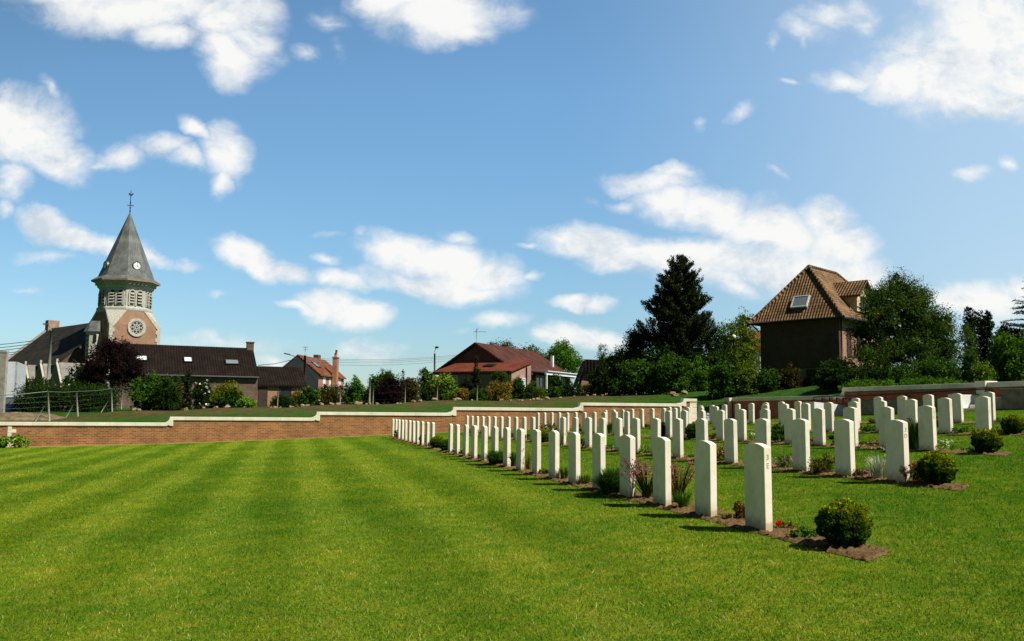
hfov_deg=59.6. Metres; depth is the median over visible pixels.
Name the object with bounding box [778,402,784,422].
headstone
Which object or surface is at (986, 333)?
cypress tree
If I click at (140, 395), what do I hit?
shrub
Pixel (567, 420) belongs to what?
headstone
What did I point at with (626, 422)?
headstone
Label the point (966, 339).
tree
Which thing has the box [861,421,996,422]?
soil bed
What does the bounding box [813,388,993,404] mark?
coping
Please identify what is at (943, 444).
flowering plant
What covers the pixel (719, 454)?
flowering plant
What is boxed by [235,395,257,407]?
shrub
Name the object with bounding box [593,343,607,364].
tree
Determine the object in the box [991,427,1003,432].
leafy plant
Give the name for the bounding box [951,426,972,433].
leafy plant
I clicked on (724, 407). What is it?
headstone
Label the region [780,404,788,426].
headstone
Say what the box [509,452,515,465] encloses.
leafy plant
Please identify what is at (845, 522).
box bush
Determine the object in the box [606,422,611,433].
leafy plant
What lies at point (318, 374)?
village house
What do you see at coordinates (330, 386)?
hedge
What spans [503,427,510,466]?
headstone
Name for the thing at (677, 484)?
flowering plant
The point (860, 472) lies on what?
flowering plant
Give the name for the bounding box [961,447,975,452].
leafy plant
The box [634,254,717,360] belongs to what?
pine tree
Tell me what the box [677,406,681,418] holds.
headstone
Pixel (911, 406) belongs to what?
headstone
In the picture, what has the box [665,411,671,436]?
headstone
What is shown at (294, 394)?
shrub
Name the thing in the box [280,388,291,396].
window
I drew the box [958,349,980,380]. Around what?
shrub
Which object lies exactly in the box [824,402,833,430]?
headstone
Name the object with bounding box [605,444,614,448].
leafy plant
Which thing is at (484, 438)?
headstone
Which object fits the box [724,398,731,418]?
gate pier
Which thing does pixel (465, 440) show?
headstone
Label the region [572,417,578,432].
headstone
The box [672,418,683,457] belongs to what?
headstone
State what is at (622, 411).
headstone
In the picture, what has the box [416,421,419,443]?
headstone
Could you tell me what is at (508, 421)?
headstone
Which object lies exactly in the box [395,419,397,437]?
headstone
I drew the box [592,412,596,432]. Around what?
headstone
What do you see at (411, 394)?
shrub
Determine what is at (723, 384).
shrub
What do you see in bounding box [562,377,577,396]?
shrub
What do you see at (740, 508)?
rose bush
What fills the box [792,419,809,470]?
headstone
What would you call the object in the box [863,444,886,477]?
leafy plant
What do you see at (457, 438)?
headstone
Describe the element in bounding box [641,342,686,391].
shrub
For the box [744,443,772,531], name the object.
headstone
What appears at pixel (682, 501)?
leafy plant
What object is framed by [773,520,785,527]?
begonia
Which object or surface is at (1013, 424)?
box bush
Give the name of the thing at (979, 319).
cypress tree
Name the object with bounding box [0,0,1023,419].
sky
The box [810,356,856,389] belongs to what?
shrub
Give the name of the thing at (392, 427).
headstone
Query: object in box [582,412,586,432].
headstone
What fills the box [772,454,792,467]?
flowering plant
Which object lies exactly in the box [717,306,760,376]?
tree
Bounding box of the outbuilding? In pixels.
[573,359,603,393]
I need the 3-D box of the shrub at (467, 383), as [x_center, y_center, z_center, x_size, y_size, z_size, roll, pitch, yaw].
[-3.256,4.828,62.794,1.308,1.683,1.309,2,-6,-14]
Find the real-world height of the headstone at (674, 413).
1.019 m
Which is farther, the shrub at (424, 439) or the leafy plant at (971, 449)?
the shrub at (424, 439)
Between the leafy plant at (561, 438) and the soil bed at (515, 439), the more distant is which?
the soil bed at (515, 439)
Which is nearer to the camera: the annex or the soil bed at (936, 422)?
the soil bed at (936, 422)
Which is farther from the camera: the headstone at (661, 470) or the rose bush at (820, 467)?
the rose bush at (820, 467)
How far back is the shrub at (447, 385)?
61.34 m
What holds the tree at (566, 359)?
on the field
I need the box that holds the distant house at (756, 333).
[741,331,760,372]
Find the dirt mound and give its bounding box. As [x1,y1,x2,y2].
[0,412,65,420]
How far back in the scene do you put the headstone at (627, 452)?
11.80 m
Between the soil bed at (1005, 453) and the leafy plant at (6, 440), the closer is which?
the soil bed at (1005, 453)
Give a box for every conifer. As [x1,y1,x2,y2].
[176,371,184,410]
[180,369,194,409]
[467,354,483,400]
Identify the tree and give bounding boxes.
[72,335,147,392]
[487,337,515,347]
[515,341,546,358]
[540,337,584,372]
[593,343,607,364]
[606,325,651,368]
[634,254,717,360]
[703,322,735,359]
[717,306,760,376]
[843,266,964,370]
[962,306,980,359]
[974,310,983,361]
[979,309,994,363]
[1000,281,1023,336]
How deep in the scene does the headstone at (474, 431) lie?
21.78 m
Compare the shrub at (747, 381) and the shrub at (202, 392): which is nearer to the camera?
the shrub at (747, 381)
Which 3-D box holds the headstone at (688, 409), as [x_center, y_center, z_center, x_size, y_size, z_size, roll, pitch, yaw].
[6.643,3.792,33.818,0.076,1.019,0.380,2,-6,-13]
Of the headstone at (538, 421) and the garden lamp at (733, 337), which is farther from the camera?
the garden lamp at (733, 337)
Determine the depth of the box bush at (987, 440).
14.78 m
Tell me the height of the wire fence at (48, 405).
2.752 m
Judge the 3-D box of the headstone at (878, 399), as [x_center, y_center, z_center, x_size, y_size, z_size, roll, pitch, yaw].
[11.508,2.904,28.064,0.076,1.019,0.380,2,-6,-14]
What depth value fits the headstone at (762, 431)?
15.04 m
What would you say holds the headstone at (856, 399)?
on the soil bed at (936, 422)
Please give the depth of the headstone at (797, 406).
32.44 m
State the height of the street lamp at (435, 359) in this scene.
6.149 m
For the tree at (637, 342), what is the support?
on the field
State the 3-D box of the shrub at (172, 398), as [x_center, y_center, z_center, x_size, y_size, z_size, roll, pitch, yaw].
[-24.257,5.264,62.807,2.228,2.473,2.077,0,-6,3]
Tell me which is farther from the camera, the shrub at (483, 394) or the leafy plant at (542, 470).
the shrub at (483, 394)
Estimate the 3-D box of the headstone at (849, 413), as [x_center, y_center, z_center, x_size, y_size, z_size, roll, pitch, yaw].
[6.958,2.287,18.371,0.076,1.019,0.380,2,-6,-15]
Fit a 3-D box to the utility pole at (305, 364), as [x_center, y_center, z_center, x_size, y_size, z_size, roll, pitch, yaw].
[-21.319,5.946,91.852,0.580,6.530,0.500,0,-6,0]
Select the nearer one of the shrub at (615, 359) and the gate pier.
the gate pier
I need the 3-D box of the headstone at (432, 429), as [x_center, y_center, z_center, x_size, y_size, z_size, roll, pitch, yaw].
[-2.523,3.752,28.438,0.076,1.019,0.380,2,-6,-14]
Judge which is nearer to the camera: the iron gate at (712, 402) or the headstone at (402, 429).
the headstone at (402, 429)
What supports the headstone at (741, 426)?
on the soil bed at (1005, 453)
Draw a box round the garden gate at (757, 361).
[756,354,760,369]
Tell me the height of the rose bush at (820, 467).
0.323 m
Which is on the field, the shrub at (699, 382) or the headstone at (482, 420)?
the shrub at (699, 382)
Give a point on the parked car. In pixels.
(10, 404)
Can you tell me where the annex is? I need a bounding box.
[257,366,307,406]
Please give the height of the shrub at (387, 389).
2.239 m
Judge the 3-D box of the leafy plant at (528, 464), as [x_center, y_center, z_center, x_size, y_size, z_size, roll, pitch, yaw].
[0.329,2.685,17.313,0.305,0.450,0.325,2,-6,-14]
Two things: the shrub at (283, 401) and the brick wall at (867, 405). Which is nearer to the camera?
the brick wall at (867, 405)
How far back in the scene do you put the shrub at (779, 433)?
21.20 m
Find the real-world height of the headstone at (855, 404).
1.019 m
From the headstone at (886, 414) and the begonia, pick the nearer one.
the begonia
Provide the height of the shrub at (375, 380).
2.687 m
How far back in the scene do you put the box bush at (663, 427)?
27.48 m
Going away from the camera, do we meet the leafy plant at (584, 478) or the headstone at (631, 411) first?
the leafy plant at (584, 478)
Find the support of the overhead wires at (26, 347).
attached to the utility pole at (50, 343)
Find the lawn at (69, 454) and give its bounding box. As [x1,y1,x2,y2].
[0,409,1023,640]
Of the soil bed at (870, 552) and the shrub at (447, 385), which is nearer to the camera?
the soil bed at (870, 552)
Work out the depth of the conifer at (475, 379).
61.84 m
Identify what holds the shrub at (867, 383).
on the field
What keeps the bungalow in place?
on the field
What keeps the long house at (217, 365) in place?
on the field
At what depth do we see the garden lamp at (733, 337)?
60.11 m
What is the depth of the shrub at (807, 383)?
51.17 m
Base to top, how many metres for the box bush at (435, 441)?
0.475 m
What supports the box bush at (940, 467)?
on the soil bed at (951, 485)
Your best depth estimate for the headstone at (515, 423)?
31.68 m
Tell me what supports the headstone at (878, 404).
on the soil bed at (1000, 433)
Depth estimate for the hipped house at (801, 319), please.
60.36 m
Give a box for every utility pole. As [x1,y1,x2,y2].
[43,323,54,381]
[303,347,307,378]
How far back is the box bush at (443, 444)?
26.05 m
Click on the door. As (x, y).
(262, 391)
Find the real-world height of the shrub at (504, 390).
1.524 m
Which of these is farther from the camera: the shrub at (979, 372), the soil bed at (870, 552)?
the shrub at (979, 372)
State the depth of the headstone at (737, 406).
36.98 m
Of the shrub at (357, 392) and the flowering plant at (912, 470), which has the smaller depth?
the flowering plant at (912, 470)
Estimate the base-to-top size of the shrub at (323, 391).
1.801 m
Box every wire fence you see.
[0,388,135,420]
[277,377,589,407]
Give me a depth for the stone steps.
29.86 m
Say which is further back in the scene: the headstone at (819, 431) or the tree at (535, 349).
the tree at (535, 349)
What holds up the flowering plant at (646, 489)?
on the soil bed at (870, 552)
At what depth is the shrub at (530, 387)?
60.64 m
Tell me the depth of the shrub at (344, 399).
67.70 m
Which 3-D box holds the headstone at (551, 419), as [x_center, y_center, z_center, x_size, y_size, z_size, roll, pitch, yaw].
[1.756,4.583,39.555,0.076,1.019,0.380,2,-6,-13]
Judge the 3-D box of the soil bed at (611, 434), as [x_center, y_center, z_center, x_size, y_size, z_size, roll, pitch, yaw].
[2.774,4.456,35.708,0.493,0.155,14.010,2,-6,-14]
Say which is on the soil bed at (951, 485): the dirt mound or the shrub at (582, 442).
the shrub at (582, 442)
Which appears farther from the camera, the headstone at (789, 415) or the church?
the church
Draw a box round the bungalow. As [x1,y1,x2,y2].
[433,342,576,395]
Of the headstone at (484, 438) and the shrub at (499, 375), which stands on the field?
the shrub at (499, 375)
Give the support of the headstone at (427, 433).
on the soil bed at (415, 443)
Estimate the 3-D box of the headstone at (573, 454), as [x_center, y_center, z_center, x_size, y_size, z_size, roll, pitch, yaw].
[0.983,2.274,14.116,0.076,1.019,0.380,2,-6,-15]
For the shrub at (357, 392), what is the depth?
65.57 m
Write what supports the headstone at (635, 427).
on the soil bed at (951, 485)
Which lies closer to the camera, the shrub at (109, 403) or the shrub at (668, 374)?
the shrub at (668, 374)
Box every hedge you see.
[11,379,122,411]
[25,373,55,390]
[319,383,361,403]
[571,381,611,395]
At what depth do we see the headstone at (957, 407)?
24.67 m
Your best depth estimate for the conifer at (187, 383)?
64.69 m
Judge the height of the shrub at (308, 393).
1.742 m
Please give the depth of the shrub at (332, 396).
64.44 m
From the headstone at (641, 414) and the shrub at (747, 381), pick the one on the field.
the shrub at (747, 381)
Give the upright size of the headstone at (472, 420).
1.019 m
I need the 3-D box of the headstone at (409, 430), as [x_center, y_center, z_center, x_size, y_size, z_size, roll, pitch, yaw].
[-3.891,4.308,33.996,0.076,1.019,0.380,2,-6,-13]
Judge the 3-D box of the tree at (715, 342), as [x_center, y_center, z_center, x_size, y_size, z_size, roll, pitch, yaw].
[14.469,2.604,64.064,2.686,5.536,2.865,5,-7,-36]
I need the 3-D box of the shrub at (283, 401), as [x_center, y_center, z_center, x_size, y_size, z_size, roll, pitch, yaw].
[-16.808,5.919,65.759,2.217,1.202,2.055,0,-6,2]
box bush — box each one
[430,435,443,447]
[439,439,447,450]
[540,429,548,442]
[661,421,665,436]
[685,423,695,437]
[814,497,873,547]
[915,450,958,484]
[970,428,1003,452]
[1000,414,1023,433]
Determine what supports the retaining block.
on the lawn at (69, 454)
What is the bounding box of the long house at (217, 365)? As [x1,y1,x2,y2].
[115,342,258,407]
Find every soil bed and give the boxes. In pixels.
[389,436,440,449]
[440,450,890,561]
[469,433,548,443]
[548,430,650,436]
[559,442,968,490]
[665,436,1011,455]
[747,429,1023,434]
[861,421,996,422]
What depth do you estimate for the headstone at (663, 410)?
36.00 m
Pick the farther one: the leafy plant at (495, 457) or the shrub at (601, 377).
the shrub at (601, 377)
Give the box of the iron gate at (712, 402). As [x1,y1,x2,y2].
[696,395,725,417]
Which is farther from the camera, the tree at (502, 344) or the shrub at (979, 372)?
the tree at (502, 344)
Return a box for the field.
[0,378,1020,422]
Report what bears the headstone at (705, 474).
on the soil bed at (870, 552)
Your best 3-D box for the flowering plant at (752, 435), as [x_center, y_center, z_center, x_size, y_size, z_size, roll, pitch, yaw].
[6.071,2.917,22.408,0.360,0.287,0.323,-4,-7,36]
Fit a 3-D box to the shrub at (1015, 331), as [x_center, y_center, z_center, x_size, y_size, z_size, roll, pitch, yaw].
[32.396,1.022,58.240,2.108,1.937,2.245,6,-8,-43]
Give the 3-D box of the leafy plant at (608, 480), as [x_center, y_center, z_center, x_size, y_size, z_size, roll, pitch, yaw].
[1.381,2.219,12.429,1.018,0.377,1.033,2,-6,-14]
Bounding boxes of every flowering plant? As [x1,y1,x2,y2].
[618,457,672,498]
[671,460,693,502]
[708,433,715,438]
[716,443,724,460]
[747,432,754,440]
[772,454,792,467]
[853,467,870,475]
[857,438,878,446]
[898,458,924,482]
[935,439,957,449]
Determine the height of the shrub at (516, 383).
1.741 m
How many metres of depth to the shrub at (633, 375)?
56.36 m
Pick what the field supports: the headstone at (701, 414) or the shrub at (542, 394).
the shrub at (542, 394)
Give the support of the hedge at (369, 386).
on the field
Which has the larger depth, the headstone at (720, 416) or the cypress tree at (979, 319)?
the cypress tree at (979, 319)
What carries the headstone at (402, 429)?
on the soil bed at (415, 443)
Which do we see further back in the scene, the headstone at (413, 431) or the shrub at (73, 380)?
the shrub at (73, 380)
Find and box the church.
[8,193,160,406]
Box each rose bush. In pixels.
[732,499,744,518]
[806,453,834,473]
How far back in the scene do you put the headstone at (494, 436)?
19.57 m
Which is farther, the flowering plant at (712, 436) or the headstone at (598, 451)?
the flowering plant at (712, 436)
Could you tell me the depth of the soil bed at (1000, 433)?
20.25 m
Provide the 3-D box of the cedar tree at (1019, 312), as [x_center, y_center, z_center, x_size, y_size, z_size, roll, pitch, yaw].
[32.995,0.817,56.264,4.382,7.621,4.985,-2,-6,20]
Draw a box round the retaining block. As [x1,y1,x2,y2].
[995,388,1023,408]
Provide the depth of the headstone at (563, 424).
26.10 m
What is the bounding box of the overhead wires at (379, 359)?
[309,355,454,364]
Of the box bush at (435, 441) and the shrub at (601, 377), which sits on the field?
the shrub at (601, 377)
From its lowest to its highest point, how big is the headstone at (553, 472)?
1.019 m
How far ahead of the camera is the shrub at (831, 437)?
19.07 m
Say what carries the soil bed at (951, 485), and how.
on the lawn at (69, 454)
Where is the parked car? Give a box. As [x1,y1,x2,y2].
[5,397,46,411]
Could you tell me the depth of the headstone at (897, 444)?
11.72 m
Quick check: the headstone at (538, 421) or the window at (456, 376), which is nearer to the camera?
the headstone at (538, 421)
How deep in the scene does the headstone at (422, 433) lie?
30.51 m
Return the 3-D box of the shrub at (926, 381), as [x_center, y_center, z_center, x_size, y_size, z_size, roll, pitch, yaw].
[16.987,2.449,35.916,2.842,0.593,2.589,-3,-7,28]
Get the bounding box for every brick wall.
[0,399,696,446]
[732,381,1023,418]
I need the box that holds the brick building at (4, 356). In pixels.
[0,351,8,411]
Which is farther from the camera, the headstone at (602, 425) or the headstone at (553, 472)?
the headstone at (602, 425)
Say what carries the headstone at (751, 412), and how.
on the soil bed
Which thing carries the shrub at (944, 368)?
on the field
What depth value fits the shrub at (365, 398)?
63.45 m
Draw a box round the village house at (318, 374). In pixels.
[283,350,345,401]
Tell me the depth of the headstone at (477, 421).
38.30 m
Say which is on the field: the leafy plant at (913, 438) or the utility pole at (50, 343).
the utility pole at (50, 343)
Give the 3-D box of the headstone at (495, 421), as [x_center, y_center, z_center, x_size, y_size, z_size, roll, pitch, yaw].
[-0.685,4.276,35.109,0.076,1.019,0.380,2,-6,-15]
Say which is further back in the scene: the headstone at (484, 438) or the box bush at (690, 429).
the box bush at (690, 429)
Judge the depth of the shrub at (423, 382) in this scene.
69.54 m
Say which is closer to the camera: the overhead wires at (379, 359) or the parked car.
the parked car
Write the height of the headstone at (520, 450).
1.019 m
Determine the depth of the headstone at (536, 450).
16.22 m
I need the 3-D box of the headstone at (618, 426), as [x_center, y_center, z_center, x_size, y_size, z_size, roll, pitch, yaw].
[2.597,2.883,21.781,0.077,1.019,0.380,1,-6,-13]
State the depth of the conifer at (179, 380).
65.76 m
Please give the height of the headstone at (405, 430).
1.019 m
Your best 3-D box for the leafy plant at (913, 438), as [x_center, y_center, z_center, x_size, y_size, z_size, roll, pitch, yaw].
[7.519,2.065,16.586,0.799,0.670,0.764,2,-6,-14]
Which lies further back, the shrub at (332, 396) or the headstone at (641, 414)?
the shrub at (332, 396)
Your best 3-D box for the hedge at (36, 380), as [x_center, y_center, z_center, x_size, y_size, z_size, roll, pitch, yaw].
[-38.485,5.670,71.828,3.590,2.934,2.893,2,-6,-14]
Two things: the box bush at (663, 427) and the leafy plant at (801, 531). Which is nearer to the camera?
the leafy plant at (801, 531)
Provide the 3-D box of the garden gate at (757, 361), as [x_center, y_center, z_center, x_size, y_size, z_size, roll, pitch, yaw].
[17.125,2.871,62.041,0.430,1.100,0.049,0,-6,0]
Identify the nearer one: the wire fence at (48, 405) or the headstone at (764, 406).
the headstone at (764, 406)
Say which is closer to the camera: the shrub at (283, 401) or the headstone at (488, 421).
the headstone at (488, 421)
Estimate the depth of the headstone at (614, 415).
31.83 m
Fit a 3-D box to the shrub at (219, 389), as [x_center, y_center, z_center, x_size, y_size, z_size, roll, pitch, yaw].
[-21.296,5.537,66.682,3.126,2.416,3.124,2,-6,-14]
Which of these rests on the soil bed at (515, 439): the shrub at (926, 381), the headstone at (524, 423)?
the headstone at (524, 423)
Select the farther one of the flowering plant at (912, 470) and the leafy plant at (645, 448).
the leafy plant at (645, 448)
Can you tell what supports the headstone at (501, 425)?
on the soil bed at (515, 439)
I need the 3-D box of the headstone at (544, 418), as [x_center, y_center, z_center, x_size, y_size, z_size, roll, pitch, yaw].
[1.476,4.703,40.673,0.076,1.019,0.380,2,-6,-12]
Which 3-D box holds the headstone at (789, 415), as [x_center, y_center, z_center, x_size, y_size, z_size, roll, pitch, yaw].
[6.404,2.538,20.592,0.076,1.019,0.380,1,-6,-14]
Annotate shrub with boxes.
[59,359,88,402]
[82,390,120,410]
[124,369,180,410]
[148,378,182,410]
[191,378,214,409]
[208,379,243,407]
[211,388,243,407]
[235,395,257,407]
[267,394,296,407]
[290,390,301,406]
[297,385,321,405]
[320,384,326,402]
[321,389,341,404]
[342,383,348,403]
[345,374,365,403]
[359,383,382,403]
[367,368,401,398]
[372,374,407,403]
[401,377,421,401]
[416,367,434,398]
[418,434,429,444]
[420,384,443,400]
[427,372,459,399]
[454,387,469,400]
[458,378,471,400]
[469,387,491,400]
[485,379,513,400]
[491,369,510,382]
[510,375,524,398]
[522,380,537,398]
[533,386,548,397]
[545,386,562,397]
[550,372,563,389]
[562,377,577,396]
[580,438,584,445]
[587,363,619,395]
[601,348,643,395]
[613,358,656,394]
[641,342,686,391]
[647,351,694,393]
[684,356,711,391]
[685,347,742,384]
[706,359,739,397]
[735,365,763,394]
[755,366,783,392]
[771,423,784,441]
[775,363,802,389]
[801,374,818,386]
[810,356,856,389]
[826,370,851,390]
[827,431,833,444]
[838,377,899,390]
[843,363,888,385]
[863,424,875,431]
[881,362,924,385]
[897,374,971,385]
[911,354,964,382]
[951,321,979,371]
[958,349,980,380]
[964,358,997,382]
[980,357,1011,378]
[986,328,1023,380]
[992,321,1023,341]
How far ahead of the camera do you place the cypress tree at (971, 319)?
50.11 m
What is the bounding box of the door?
[258,387,267,406]
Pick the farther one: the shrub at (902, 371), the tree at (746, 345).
the tree at (746, 345)
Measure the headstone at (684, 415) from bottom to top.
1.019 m
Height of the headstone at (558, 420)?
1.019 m
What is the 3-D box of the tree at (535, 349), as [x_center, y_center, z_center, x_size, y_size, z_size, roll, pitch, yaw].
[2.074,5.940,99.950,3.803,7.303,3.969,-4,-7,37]
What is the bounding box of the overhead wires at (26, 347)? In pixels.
[0,338,49,354]
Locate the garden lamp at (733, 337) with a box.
[731,335,735,367]
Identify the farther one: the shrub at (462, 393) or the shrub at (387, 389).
the shrub at (387, 389)
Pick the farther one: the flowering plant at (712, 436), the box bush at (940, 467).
the flowering plant at (712, 436)
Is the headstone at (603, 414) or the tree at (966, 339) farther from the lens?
the tree at (966, 339)
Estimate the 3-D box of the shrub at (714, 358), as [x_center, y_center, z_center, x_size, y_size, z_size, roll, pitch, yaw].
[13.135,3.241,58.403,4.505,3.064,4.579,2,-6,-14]
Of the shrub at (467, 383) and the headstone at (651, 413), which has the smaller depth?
the headstone at (651, 413)
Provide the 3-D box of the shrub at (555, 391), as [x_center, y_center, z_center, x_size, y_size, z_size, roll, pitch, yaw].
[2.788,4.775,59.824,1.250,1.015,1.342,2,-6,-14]
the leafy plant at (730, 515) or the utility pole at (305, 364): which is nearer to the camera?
the leafy plant at (730, 515)
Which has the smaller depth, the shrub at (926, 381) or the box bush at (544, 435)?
the box bush at (544, 435)
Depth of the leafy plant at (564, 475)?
14.92 m
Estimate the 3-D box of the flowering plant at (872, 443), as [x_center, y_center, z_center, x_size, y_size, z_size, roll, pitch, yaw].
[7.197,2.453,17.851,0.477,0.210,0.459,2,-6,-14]
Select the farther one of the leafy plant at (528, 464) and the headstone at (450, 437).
the headstone at (450, 437)
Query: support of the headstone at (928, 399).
on the soil bed at (936, 422)
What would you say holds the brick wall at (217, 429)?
on the field
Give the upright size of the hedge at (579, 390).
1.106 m
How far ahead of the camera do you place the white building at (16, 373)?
66.00 m
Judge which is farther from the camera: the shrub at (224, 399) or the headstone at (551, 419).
the shrub at (224, 399)
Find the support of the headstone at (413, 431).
on the soil bed at (415, 443)
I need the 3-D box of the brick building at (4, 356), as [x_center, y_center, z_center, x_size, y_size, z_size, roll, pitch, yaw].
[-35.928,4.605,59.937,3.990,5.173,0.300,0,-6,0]
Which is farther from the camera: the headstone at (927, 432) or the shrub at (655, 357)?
the shrub at (655, 357)
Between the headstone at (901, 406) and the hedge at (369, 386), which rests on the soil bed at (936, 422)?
the headstone at (901, 406)
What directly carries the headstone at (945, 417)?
on the soil bed at (1000, 433)
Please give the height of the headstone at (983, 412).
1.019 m
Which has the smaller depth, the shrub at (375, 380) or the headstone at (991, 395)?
the headstone at (991, 395)
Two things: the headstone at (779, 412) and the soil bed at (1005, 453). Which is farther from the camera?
the headstone at (779, 412)
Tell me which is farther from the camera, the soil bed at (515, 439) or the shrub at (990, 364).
the shrub at (990, 364)
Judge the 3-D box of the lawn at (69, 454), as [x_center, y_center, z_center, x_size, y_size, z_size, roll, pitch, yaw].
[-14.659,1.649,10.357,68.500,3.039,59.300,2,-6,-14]
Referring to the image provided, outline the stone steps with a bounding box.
[948,395,978,410]
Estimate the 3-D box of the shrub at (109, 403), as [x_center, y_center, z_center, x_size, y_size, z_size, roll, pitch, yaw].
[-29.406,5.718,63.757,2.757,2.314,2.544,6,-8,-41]
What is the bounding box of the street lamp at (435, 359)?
[434,346,438,376]
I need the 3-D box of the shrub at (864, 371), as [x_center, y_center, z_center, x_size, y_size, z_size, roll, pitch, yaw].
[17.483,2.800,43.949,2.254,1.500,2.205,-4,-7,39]
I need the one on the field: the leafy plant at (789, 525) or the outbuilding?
the outbuilding
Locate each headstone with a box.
[392,419,393,436]
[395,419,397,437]
[397,419,400,438]
[401,420,403,439]
[404,420,406,440]
[408,420,411,441]
[412,421,414,442]
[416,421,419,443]
[420,421,423,444]
[425,422,429,446]
[430,422,434,447]
[448,424,452,451]
[454,424,459,453]
[463,425,468,455]
[470,416,473,433]
[471,425,477,457]
[475,416,478,433]
[481,416,484,426]
[481,426,487,459]
[487,416,490,435]
[491,426,498,451]
[493,416,496,426]
[499,416,503,437]
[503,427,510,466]
[506,417,510,428]
[514,417,517,438]
[516,429,524,469]
[522,417,526,439]
[530,417,535,440]
[532,429,540,473]
[536,413,539,429]
[543,413,545,428]
[548,430,558,477]
[550,413,553,430]
[557,412,560,430]
[560,417,565,444]
[565,413,568,431]
[568,432,579,483]
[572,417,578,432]
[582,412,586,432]
[585,417,591,446]
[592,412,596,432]
[592,433,604,488]
[599,418,606,448]
[601,412,606,433]
[612,412,617,434]
[614,418,622,450]
[619,435,635,496]
[620,409,624,426]
[624,411,629,434]
[629,409,633,426]
[631,418,640,452]
[639,409,643,427]
[649,408,654,427]
[651,418,660,454]
[653,437,670,505]
[661,408,665,424]
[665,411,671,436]
[672,408,677,419]
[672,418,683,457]
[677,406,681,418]
[681,410,687,437]
[685,407,690,423]
[694,441,716,516]
[695,419,707,441]
[697,410,705,418]
[709,405,713,422]
[712,406,718,428]
[716,410,724,439]
[722,405,726,418]
[724,419,737,462]
[735,404,740,419]
[737,409,746,440]
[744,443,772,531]
[748,403,754,422]
[755,419,770,446]
[760,409,770,435]
[761,404,768,408]
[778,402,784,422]
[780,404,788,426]
[784,409,795,443]
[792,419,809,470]
[794,401,801,418]
[801,403,810,429]
[812,408,825,444]
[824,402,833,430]
[834,419,855,475]
[843,407,857,446]
[848,401,859,431]
[852,398,860,422]
[874,397,882,422]
[875,401,886,431]
[878,407,893,447]
[885,420,909,482]
[897,396,906,420]
[905,399,917,425]
[917,406,936,450]
[923,394,933,406]
[937,398,952,432]
[950,393,963,422]
[975,396,991,429]
[982,392,995,421]
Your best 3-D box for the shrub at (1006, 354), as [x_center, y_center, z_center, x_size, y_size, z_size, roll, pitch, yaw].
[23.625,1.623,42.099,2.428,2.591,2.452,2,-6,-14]
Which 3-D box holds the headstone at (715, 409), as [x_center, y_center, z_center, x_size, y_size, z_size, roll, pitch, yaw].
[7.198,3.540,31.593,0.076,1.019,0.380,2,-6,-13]
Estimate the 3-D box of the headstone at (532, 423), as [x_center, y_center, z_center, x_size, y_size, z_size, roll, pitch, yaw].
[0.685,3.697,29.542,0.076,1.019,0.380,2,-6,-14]
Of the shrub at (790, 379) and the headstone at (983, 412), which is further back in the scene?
the shrub at (790, 379)
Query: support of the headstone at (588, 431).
on the soil bed at (951, 485)
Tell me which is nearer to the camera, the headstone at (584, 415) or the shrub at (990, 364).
the headstone at (584, 415)
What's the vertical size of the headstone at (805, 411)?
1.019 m
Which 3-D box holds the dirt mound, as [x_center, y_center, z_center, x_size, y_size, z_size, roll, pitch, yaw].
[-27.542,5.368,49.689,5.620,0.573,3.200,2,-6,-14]
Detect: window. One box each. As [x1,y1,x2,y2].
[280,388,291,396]
[441,375,457,388]
[535,375,543,391]
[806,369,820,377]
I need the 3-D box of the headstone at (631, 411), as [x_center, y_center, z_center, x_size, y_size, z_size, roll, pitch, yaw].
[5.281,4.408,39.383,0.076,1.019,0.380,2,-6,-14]
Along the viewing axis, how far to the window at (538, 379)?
72.29 m
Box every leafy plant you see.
[0,434,32,447]
[478,450,502,464]
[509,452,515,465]
[523,448,531,469]
[538,467,548,473]
[557,430,567,444]
[558,466,567,478]
[576,474,589,483]
[581,466,636,493]
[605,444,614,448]
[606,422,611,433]
[638,444,650,452]
[671,488,694,507]
[715,513,733,518]
[781,521,793,527]
[788,526,816,537]
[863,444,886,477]
[904,415,918,449]
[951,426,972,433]
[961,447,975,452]
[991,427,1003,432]
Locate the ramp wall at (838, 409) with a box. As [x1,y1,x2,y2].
[802,402,845,417]
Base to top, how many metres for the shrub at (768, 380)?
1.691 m
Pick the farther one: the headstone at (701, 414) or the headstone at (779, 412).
the headstone at (779, 412)
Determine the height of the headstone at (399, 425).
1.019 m
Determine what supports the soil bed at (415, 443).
on the lawn at (69, 454)
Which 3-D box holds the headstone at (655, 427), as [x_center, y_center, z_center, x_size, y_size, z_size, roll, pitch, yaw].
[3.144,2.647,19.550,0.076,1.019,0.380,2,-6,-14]
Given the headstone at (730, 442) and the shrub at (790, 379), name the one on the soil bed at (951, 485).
the headstone at (730, 442)
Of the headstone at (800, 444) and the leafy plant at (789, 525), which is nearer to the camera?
the leafy plant at (789, 525)
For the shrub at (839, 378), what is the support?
on the field
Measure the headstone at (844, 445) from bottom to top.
1.019 m
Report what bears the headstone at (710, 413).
on the soil bed
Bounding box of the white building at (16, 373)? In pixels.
[6,362,26,396]
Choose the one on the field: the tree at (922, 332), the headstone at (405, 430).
the tree at (922, 332)
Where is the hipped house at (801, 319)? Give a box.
[748,265,891,379]
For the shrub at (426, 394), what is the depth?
60.49 m

